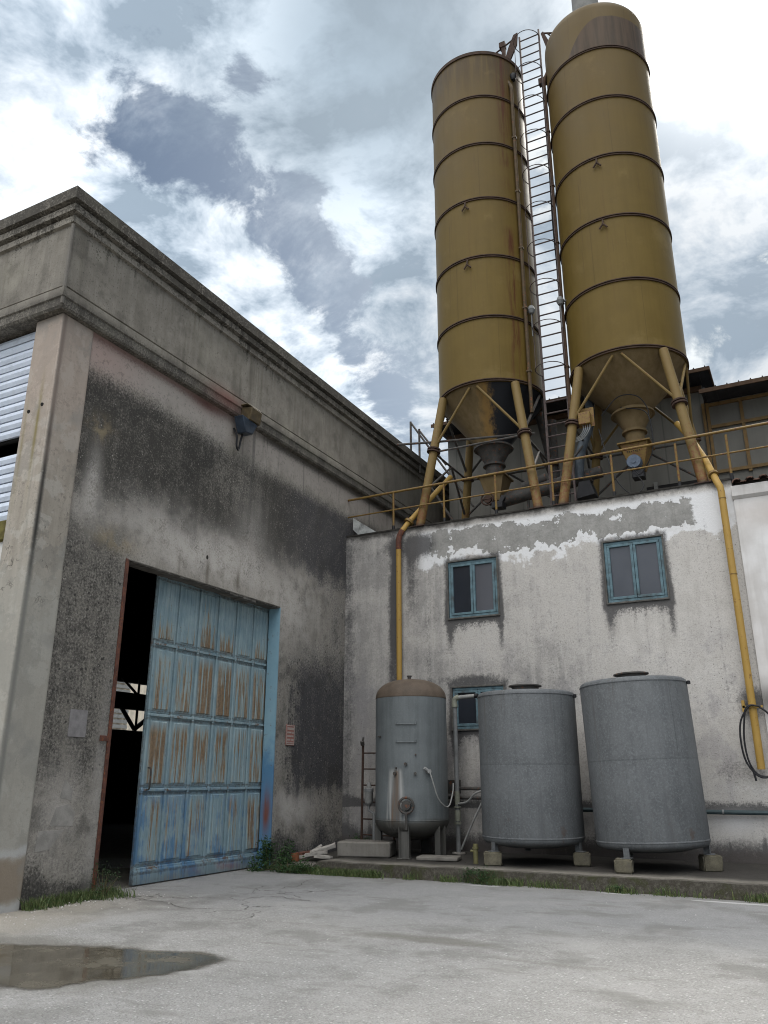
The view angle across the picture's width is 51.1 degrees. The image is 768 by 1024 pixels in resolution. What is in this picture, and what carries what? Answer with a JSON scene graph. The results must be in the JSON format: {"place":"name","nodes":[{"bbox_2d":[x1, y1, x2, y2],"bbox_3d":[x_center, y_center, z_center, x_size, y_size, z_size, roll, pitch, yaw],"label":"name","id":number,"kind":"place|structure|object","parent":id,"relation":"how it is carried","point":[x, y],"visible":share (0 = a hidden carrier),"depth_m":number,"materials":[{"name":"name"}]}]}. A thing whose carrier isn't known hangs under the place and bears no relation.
{"place":"outdoors","nodes":[
{"label":"outdoors","id":0,"kind":"place"},
{"bbox_2d":[112,682,146,730],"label":"metal shed","id":1,"kind":"structure","parent":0,"point":[120,722],"depth_m":49.98,"materials":[{"name":"white metal"}]},
{"bbox_2d":[0,858,767,1023],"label":"ground","id":2,"kind":"structure","parent":0,"point":[393,943],"depth_m":7.76,"materials":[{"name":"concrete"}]},
{"bbox_2d":[19,884,137,911],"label":"grass","id":3,"kind":"structure","parent":2,"relation":"on","point":[60,900],"depth_m":10.86,"materials":[{"name":"green plant"}]},
{"bbox_2d":[86,856,121,899],"bbox_3d":[-3.938,5.145,11.307,0.325,0.562,0.494,-9,-20,26],"label":"weed bush","id":4,"kind":"object","parent":2,"relation":"on","point":[101,886],"visible":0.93,"depth_m":11.30,"materials":[{"name":"green plant"}]},
{"bbox_2d":[0,944,222,988],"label":"puddle","id":5,"kind":"object","parent":2,"relation":"on","point":[36,966],"visible":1,"depth_m":7.29,"materials":[{"name":"liquid"}]},
{"bbox_2d":[0,185,449,913],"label":"warehouse","id":6,"kind":"structure","parent":2,"relation":"on","point":[172,547],"depth_m":14.02,"materials":[{"name":"paint"}]},
{"bbox_2d":[129,576,268,885],"bbox_3d":[-3.027,3.932,14.729,0.162,4.960,3.710,-9,-20,26],"label":"sliding door","id":7,"kind":"structure","parent":6,"relation":"in","point":[197,811],"depth_m":14.30,"materials":[{"name":"blue paint"}]},
{"bbox_2d":[233,403,261,450],"bbox_3d":[-2.748,-1.643,16.052,0.394,1.001,0.594,-9,-20,26],"label":"wall lamp","id":8,"kind":"object","parent":6,"relation":"attached to","point":[248,421],"visible":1,"depth_m":15.98,"materials":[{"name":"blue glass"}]},
{"bbox_2d":[285,725,294,745],"bbox_3d":[-1.893,4.502,16.192,0.020,0.400,0.300,-9,-20,26],"label":"warning sign","id":9,"kind":"object","parent":6,"relation":"attached to","point":[290,734],"visible":1,"depth_m":16.18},
{"bbox_2d":[410,421,473,519],"bbox_3d":[1.655,-0.761,23.104,1.989,4.420,0.080,-9,-20,26],"label":"stair railing","id":10,"kind":"object","parent":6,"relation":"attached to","point":[419,432],"visible":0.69,"depth_m":23.68,"materials":[{"name":"metal"}]},
{"bbox_2d":[241,834,316,871],"bbox_3d":[-2.022,6.224,14.661,1.839,0.641,0.675,-9,-20,26],"label":"weed bush","id":11,"kind":"object","parent":2,"relation":"on","point":[266,851],"visible":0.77,"depth_m":14.69,"materials":[{"name":"green plant"}]},
{"bbox_2d":[257,854,321,873],"bbox_3d":[-1.712,6.266,14.332,1.384,0.338,0.375,-9,-20,26],"label":"weed bush","id":12,"kind":"object","parent":2,"relation":"on","point":[287,869],"visible":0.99,"depth_m":14.32,"materials":[{"name":"green plant"}]},
{"bbox_2d":[349,833,370,839],"bbox_3d":[-0.360,6.843,16.392,0.821,0.536,0.367,-9,-20,26],"label":"weed bush","id":13,"kind":"object","parent":2,"relation":"on","point":[356,837],"visible":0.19,"depth_m":16.55,"materials":[{"name":"green plant"}]},
{"bbox_2d":[454,862,507,884],"bbox_3d":[1.547,5.759,12.780,0.921,0.322,0.255,-9,-20,26],"label":"weed bush","id":14,"kind":"object","parent":2,"relation":"on","point":[477,880],"visible":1,"depth_m":12.78,"materials":[{"name":"green plant"}]},
{"bbox_2d":[278,864,767,902],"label":"grass","id":15,"kind":"structure","parent":2,"relation":"on","point":[373,874],"depth_m":12.60,"materials":[{"name":"green plant"}]},
{"bbox_2d":[342,478,767,863],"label":"whitewashed building","id":16,"kind":"structure","parent":2,"relation":"on","point":[573,596],"depth_m":16.45,"materials":[{"name":"paint"}]},
{"bbox_2d":[396,475,452,679],"bbox_3d":[1.018,2.627,18.324,1.620,7.741,0.253,10,-21,-27],"label":"filling pipe","id":17,"kind":"object","parent":16,"relation":"attached to","point":[414,515],"visible":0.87,"depth_m":18.29,"materials":[{"name":"yellow metal"}]},
{"bbox_2d":[446,555,499,619],"bbox_3d":[1.956,1.670,17.598,1.210,1.330,0.135,-9,-20,26],"label":"window","id":18,"kind":"structure","parent":16,"relation":"in","point":[473,586],"depth_m":17.59,"materials":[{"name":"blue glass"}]},
{"bbox_2d":[396,33,559,526],"bbox_3d":[2.529,-6.360,21.652,3.648,14.605,3.020,-9,-20,26],"label":"cement silo","id":19,"kind":"object","parent":16,"relation":"on","point":[490,407],"visible":0.91,"depth_m":20.38,"materials":[{"name":"yellow paint"}]},
{"bbox_2d":[547,419,559,503],"bbox_3d":[4.348,-0.815,20.336,0.240,3.260,0.240,-9,-20,26],"label":"service pipe","id":20,"kind":"object","parent":19,"relation":"attached to","point":[552,429],"visible":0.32,"depth_m":20.58,"materials":[{"name":"metal"}]},
{"bbox_2d":[451,684,504,730],"bbox_3d":[1.997,4.099,16.806,1.210,0.920,0.195,-9,-20,26],"label":"window","id":21,"kind":"structure","parent":16,"relation":"in","point":[467,709],"depth_m":16.87,"materials":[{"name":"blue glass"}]},
{"bbox_2d":[513,29,576,504],"bbox_3d":[3.980,-6.798,20.322,0.739,14.610,0.721,-9,-20,26],"label":"caged ladder","id":22,"kind":"object","parent":16,"relation":"on","point":[522,82],"visible":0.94,"depth_m":20.54,"materials":[{"name":"metal"}]},
{"bbox_2d":[503,466,603,508],"bbox_3d":[3.927,-0.301,18.924,2.488,1.397,0.520,-9,-20,26],"label":"screw conveyor","id":23,"kind":"object","parent":16,"relation":"on","point":[586,490],"visible":0.61,"depth_m":18.92,"materials":[{"name":"metal"}]},
{"bbox_2d":[348,422,767,528],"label":"guardrail","id":24,"kind":"object","parent":16,"relation":"on","point":[728,453],"visible":0.98,"depth_m":17.28,"materials":[{"name":"yellow paint"},{"name":"rusted steel"}]},
{"bbox_2d":[431,365,767,519],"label":"grey hall","id":25,"kind":"structure","parent":16,"relation":"on","point":[729,405],"depth_m":21.82,"materials":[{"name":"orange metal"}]},
{"bbox_2d":[538,0,711,505],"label":"cement silo","id":26,"kind":"object","parent":16,"relation":"on","point":[621,317],"visible":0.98,"depth_m":18.98,"materials":[{"name":"yellow paint"}]},
{"bbox_2d":[575,397,594,477],"bbox_3d":[4.797,-1.816,19.018,0.752,2.266,0.426,9,-20,-24],"label":"dust duct","id":27,"kind":"object","parent":26,"relation":"attached to","point":[579,468],"visible":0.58,"depth_m":18.68,"materials":[{"name":"metal"}]},
{"bbox_2d":[575,407,594,442],"bbox_3d":[4.428,-1.952,17.824,0.462,0.801,0.170,-9,-20,26],"label":"junction box","id":28,"kind":"object","parent":26,"relation":"attached to","point":[585,418],"visible":1,"depth_m":17.78,"materials":[{"name":"yellow paint"}]},
{"bbox_2d":[601,534,669,604],"bbox_3d":[5.029,1.161,16.079,1.220,1.320,0.135,-9,-20,26],"label":"window","id":29,"kind":"structure","parent":16,"relation":"in","point":[635,570],"depth_m":16.07,"materials":[{"name":"blue glass"}]},
{"bbox_2d":[583,808,767,814],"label":"conduit","id":30,"kind":"object","parent":16,"relation":"attached to","point":[738,812],"visible":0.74,"depth_m":13.97,"materials":[{"name":"grey plastic"}]},
{"bbox_2d":[674,421,765,769],"bbox_3d":[6.473,1.231,15.765,0.299,7.302,1.692,2,-18,-6],"label":"filling pipe","id":31,"kind":"object","parent":16,"relation":"attached to","point":[713,474],"visible":0.88,"depth_m":14.72,"materials":[{"name":"yellow metal"}]},
{"bbox_2d":[739,704,767,780],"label":"black hose","id":32,"kind":"object","parent":31,"relation":"hanging from","point":[752,769],"visible":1,"depth_m":14.03,"materials":[{"name":"rubber"}]},
{"bbox_2d":[606,884,626,892],"bbox_3d":[3.433,5.543,11.824,0.349,0.130,0.165,-9,-20,26],"label":"weed bush","id":33,"kind":"object","parent":2,"relation":"on","point":[616,888],"visible":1,"depth_m":11.80,"materials":[{"name":"green plant"}]},
{"bbox_2d":[731,474,767,731],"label":"tiled annex","id":34,"kind":"object","parent":2,"relation":"on","point":[751,504],"visible":0.87,"depth_m":15.05,"materials":[{"name":"paint"}]},
{"bbox_2d":[0,0,767,477],"label":"sky","id":35,"kind":"structure","parent":0,"point":[280,153],"materials":[{"name":"white"}]},
{"bbox_2d":[277,848,767,900],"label":"pavement","id":36,"kind":"structure","parent":0,"point":[684,877],"depth_m":12.87,"materials":[{"name":"concrete"}]},
{"bbox_2d":[291,853,298,860],"bbox_3d":[-1.669,6.448,14.960,0.163,0.170,0.075,-1,-18,3],"label":"clay pot shard","id":37,"kind":"object","parent":36,"relation":"on","point":[295,856],"visible":0.63,"depth_m":14.95,"materials":[{"name":"orange ceramic"}]},
{"bbox_2d":[295,850,312,859],"bbox_3d":[-1.453,6.803,15.889,0.160,0.180,0.900,-9,-20,26],"label":"brick footing","id":38,"kind":"object","parent":36,"relation":"on","point":[302,853],"visible":0.19,"depth_m":15.56,"materials":[{"name":"red brick"}]},
{"bbox_2d":[304,850,327,856],"bbox_3d":[-1.275,6.405,15.042,0.432,0.068,0.134,-9,-13,2],"label":"plaster piece","id":39,"kind":"object","parent":36,"relation":"on","point":[315,853],"visible":0.94,"depth_m":14.99,"materials":[{"name":"white paint"}]},
{"bbox_2d":[311,842,335,852],"bbox_3d":[-1.138,6.356,15.149,0.475,0.079,0.143,-15,-2,-9],"label":"plaster piece","id":40,"kind":"object","parent":39,"relation":"on","point":[328,847],"visible":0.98,"depth_m":15.11,"materials":[{"name":"white paint"}]},
{"bbox_2d":[314,854,332,858],"bbox_3d":[-1.122,6.378,14.852,0.328,0.060,0.145,-6,-16,21],"label":"plaster piece","id":41,"kind":"object","parent":36,"relation":"on","point":[322,856],"visible":1,"depth_m":14.80,"materials":[{"name":"white paint"}]},
{"bbox_2d":[337,839,395,857],"bbox_3d":[-0.322,6.369,15.198,1.020,0.270,0.620,-4,-19,12],"label":"concrete slab","id":42,"kind":"object","parent":36,"relation":"on","point":[366,848],"depth_m":14.93,"materials":[{"name":"grey concrete"}]},
{"bbox_2d":[364,782,375,839],"bbox_3d":[-0.185,6.140,16.177,0.433,1.320,0.188,-2,-18,6],"label":"water filter","id":43,"kind":"object","parent":36,"relation":"on","point":[368,790],"visible":0.95,"depth_m":16.22,"materials":[{"name":"white plastic"}]},
{"bbox_2d":[360,737,394,839],"bbox_3d":[-0.145,5.783,16.535,0.802,2.223,0.125,-9,-20,26],"label":"metal ladder","id":44,"kind":"object","parent":36,"relation":"on","point":[362,743],"visible":0.45,"depth_m":16.73,"materials":[{"name":"metal"}]},
{"bbox_2d":[375,675,453,858],"bbox_3d":[0.543,4.918,15.714,1.447,3.370,1.537,5,-19,-16],"label":"pressure vessel","id":45,"kind":"object","parent":36,"relation":"on","point":[411,791],"visible":0.98,"depth_m":15.24,"materials":[{"name":"grey paint"}]},
{"bbox_2d":[416,855,461,861],"bbox_3d":[0.989,6.213,14.411,0.750,0.070,0.420,-5,-19,15],"label":"manhole slab","id":46,"kind":"object","parent":36,"relation":"on","point":[451,858],"depth_m":14.26,"materials":[{"name":"concrete"}]},
{"bbox_2d":[448,780,480,799],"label":"supply pipes","id":47,"kind":"object","parent":36,"relation":"on","point":[450,785],"visible":0.11,"depth_m":16.14,"materials":[{"name":"metal"}]},
{"bbox_2d":[452,693,478,853],"bbox_3d":[1.621,5.161,15.933,0.650,3.026,0.260,-9,-20,26],"label":"standpipe","id":48,"kind":"object","parent":36,"relation":"on","point":[455,699],"visible":0.99,"depth_m":16.00,"materials":[{"name":"grey pvc"},{"name":"white plastic"},{"name":"black rubber"}]},
{"bbox_2d":[458,790,480,849],"bbox_3d":[1.746,5.904,15.447,0.772,1.129,0.077,-14,-23,37],"label":"drain hose","id":49,"kind":"object","parent":48,"relation":"attached to","point":[475,816],"visible":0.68,"depth_m":15.43,"materials":[{"name":"white plastic"}]},
{"bbox_2d":[470,844,478,863],"bbox_3d":[1.561,5.887,13.823,0.144,0.320,0.113,-9,-20,26],"label":"valve stub","id":50,"kind":"object","parent":36,"relation":"on","point":[475,847],"visible":0.99,"depth_m":13.79,"materials":[{"name":"gold metal"}]},
{"bbox_2d":[483,851,502,865],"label":"concrete block","id":51,"kind":"structure","parent":36,"relation":"on","point":[492,858],"depth_m":13.45,"materials":[{"name":"beige concrete"}]},
{"bbox_2d":[477,684,586,851],"bbox_3d":[2.633,4.574,14.383,1.833,2.905,1.776,-9,-20,26],"label":"storage tank","id":52,"kind":"object","parent":51,"relation":"on","point":[531,791],"visible":0.99,"depth_m":13.71,"materials":[{"name":"metal"}]},
{"bbox_2d":[573,851,590,866],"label":"concrete block","id":53,"kind":"structure","parent":36,"relation":"on","point":[581,858],"depth_m":13.38,"materials":[{"name":"beige concrete"}]},
{"bbox_2d":[614,857,633,873],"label":"concrete block","id":54,"kind":"structure","parent":36,"relation":"on","point":[623,866],"depth_m":12.38,"materials":[{"name":"beige concrete"}]},
{"bbox_2d":[579,671,715,858],"bbox_3d":[4.383,4.233,13.530,1.863,3.015,1.814,-11,-21,25],"label":"storage tank","id":55,"kind":"object","parent":54,"relation":"on","point":[647,793],"visible":0.99,"depth_m":12.87,"materials":[{"name":"metal"}]},
{"bbox_2d":[698,854,723,871],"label":"concrete block","id":56,"kind":"structure","parent":36,"relation":"on","point":[710,863],"depth_m":12.59,"materials":[{"name":"beige concrete"}]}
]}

